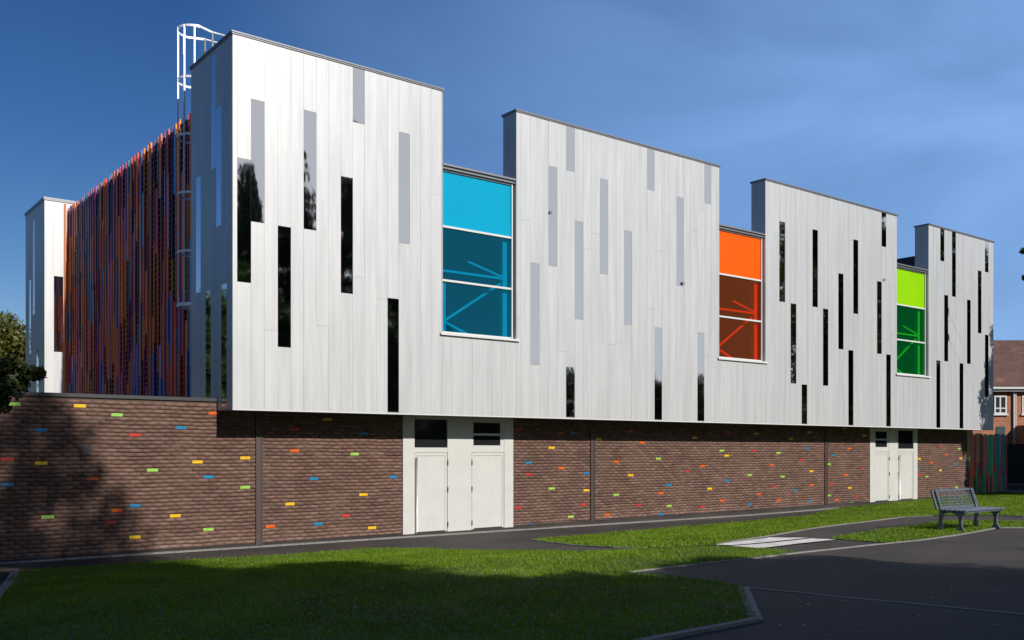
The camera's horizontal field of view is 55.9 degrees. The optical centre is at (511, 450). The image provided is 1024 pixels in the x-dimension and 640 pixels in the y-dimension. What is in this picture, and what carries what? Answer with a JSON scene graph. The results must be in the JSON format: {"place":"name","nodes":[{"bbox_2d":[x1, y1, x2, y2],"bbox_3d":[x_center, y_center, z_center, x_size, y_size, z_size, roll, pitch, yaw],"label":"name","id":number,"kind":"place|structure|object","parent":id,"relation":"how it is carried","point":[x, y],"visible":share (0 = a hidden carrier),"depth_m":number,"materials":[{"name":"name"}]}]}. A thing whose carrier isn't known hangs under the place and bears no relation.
{"place":"outdoors","nodes":[
{"label":"outdoors","id":0,"kind":"place"},
{"bbox_2d":[0,545,795,639],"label":"lawn","id":1,"kind":"structure","parent":0,"point":[383,615],"depth_m":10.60,"materials":[{"name":"green plant"}]},
{"bbox_2d":[0,491,1023,612],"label":"tarmac path","id":2,"kind":"structure","parent":0,"point":[961,571],"depth_m":16.77,"materials":[{"name":"grey asphalt"}]},
{"bbox_2d":[0,507,839,563],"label":"edging","id":3,"kind":"object","parent":2,"relation":"on","point":[101,556],"visible":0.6,"depth_m":21.91,"materials":[{"name":"concrete"}]},
{"bbox_2d":[0,0,1023,445],"label":"sky","id":4,"kind":"structure","parent":0,"point":[913,110],"materials":[{"name":"blue"}]},
{"bbox_2d":[415,452,1023,491],"bbox_3d":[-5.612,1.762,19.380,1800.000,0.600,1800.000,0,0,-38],"label":"ground","id":5,"kind":"structure","parent":0,"point":[501,452],"depth_m":876.48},
{"bbox_2d":[0,569,18,598],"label":"kerb","id":6,"kind":"structure","parent":5,"relation":"on","point":[4,584],"depth_m":14.25,"materials":[{"name":"concrete"}]},
{"bbox_2d":[0,310,25,391],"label":"broadleaf tree","id":7,"kind":"object","parent":5,"relation":"on","point":[13,338],"visible":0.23,"depth_m":50.98,"materials":[{"name":"green plant"}]},
{"bbox_2d":[0,353,46,414],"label":"tree","id":8,"kind":"object","parent":5,"relation":"on","point":[18,374],"visible":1,"depth_m":14.02,"materials":[{"name":"green plant"}]},
{"bbox_2d":[0,24,994,559],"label":"clad building","id":9,"kind":"structure","parent":5,"relation":"on","point":[278,292],"depth_m":24.40,"materials":[{"name":"white metal"}]},
{"bbox_2d":[402,416,512,534],"bbox_3d":[-1.275,0.638,23.793,3.307,2.924,0.158,0,0,-38],"label":"doorway","id":10,"kind":"structure","parent":9,"relation":"in","point":[457,489],"depth_m":23.71,"materials":[{"name":"paint"}]},
{"bbox_2d":[440,163,519,341],"bbox_3d":[-1.119,-3.842,23.213,2.872,5.745,0.625,0,0,-38],"label":"window","id":11,"kind":"structure","parent":9,"relation":"in","point":[474,201],"depth_m":23.37,"materials":[{"name":"blue glass"}]},
{"bbox_2d":[718,224,768,363],"bbox_3d":[6.623,-3.842,29.255,2.875,5.745,0.625,0,0,-38],"label":"window","id":12,"kind":"structure","parent":9,"relation":"in","point":[740,250],"depth_m":29.33,"materials":[{"name":"orange glass"}]},
{"bbox_2d":[869,428,917,501],"bbox_3d":[14.216,0.638,35.883,3.240,2.924,0.158,0,0,-38],"label":"doorway","id":13,"kind":"structure","parent":9,"relation":"in","point":[893,463],"depth_m":35.83,"materials":[{"name":"paint"}]},
{"bbox_2d":[897,263,930,377],"bbox_3d":[14.206,-3.842,35.173,2.972,5.745,0.625,0,0,-38],"label":"window","id":14,"kind":"structure","parent":9,"relation":"in","point":[911,280],"depth_m":35.34,"materials":[{"name":"green glass"}]},
{"bbox_2d":[530,539,646,547],"bbox_3d":[1.204,1.918,19.623,0.543,0.359,5.220,0,0,-22],"label":"edging","id":15,"kind":"object","parent":5,"relation":"on","point":[585,545],"visible":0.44,"depth_m":18.48,"materials":[{"name":"concrete"}]},
{"bbox_2d":[635,617,759,639],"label":"kerb","id":16,"kind":"structure","parent":5,"relation":"on","point":[695,631],"depth_m":9.24,"materials":[{"name":"concrete"}]},
{"bbox_2d":[738,586,762,620],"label":"kerb","id":17,"kind":"structure","parent":5,"relation":"on","point":[753,605],"depth_m":10.90,"materials":[{"name":"concrete"}]},
{"bbox_2d":[627,527,1023,571],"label":"edging","id":18,"kind":"object","parent":5,"relation":"on","point":[713,562],"visible":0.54,"depth_m":16.50,"materials":[{"name":"concrete"}]},
{"bbox_2d":[716,515,1023,544],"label":"edging","id":19,"kind":"object","parent":5,"relation":"on","point":[849,523],"visible":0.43,"depth_m":23.72,"materials":[{"name":"concrete"}]},
{"bbox_2d":[749,587,1023,614],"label":"edging","id":20,"kind":"object","parent":5,"relation":"on","point":[890,601],"visible":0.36,"depth_m":11.09,"materials":[{"name":"concrete"}]},
{"bbox_2d":[967,431,1006,493],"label":"fin fence","id":21,"kind":"object","parent":5,"relation":"on","point":[986,463],"visible":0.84,"depth_m":40.27,"materials":[{"name":"multicoloured"}]},
{"bbox_2d":[968,340,1023,443],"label":"brick house","id":22,"kind":"structure","parent":5,"relation":"on","point":[1008,388],"depth_m":60.00,"materials":[{"name":"brick"}]},
{"bbox_2d":[996,426,1004,434],"bbox_3d":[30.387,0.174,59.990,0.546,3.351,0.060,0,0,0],"label":"window","id":23,"kind":"structure","parent":22,"relation":"in","point":[999,429],"depth_m":59.96,"materials":[{"name":"grey"}]},
{"bbox_2d":[993,396,1008,414],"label":"window","id":24,"kind":"structure","parent":22,"relation":"in","point":[1000,402],"depth_m":59.95,"materials":[{"name":"grey"}]},
{"bbox_2d":[1021,396,1023,414],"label":"window","id":25,"kind":"structure","parent":22,"relation":"in","point":[1022,396],"depth_m":59.95,"materials":[{"name":"grey"}]},
{"bbox_2d":[1007,444,1023,483],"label":"board fence","id":26,"kind":"object","parent":5,"relation":"on","point":[1015,463],"visible":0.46,"depth_m":50.00,"materials":[{"name":"black wood"}]},
{"bbox_2d":[1007,484,1023,489],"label":"wall","id":27,"kind":"structure","parent":5,"relation":"on","point":[1015,486],"depth_m":43.00,"materials":[{"name":"grey concrete"}]},
{"bbox_2d":[718,537,800,544],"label":"paving","id":28,"kind":"structure","parent":0,"point":[770,539],"depth_m":18.54,"materials":[{"name":"grey concrete"}]},
{"bbox_2d":[533,491,1023,547],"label":"lawn","id":29,"kind":"structure","parent":0,"point":[793,519],"depth_m":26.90,"materials":[{"name":"green plant"}]},
{"bbox_2d":[1018,247,1023,280],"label":"broadleaf tree","id":30,"kind":"object","parent":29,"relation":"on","point":[1022,253],"visible":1,"depth_m":34.48,"materials":[{"name":"green plant"}]},
{"bbox_2d":[736,538,834,547],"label":"paving","id":31,"kind":"structure","parent":0,"point":[762,545],"depth_m":17.94,"materials":[{"name":"grey concrete"}]},
{"bbox_2d":[671,589,1023,639],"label":"road","id":32,"kind":"structure","parent":0,"point":[845,618],"depth_m":9.79,"materials":[{"name":"grey asphalt"}]},
{"bbox_2d":[830,519,1023,541],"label":"lawn","id":33,"kind":"structure","parent":0,"point":[908,535],"depth_m":19.95,"materials":[{"name":"green plant"}]},
{"bbox_2d":[930,488,1004,530],"bbox_3d":[10.083,1.292,21.310,1.840,0.908,0.770,0,0,-38],"label":"park bench","id":34,"kind":"object","parent":33,"relation":"on","point":[961,513],"visible":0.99,"depth_m":21.33,"materials":[{"name":"paint"}]}
]}

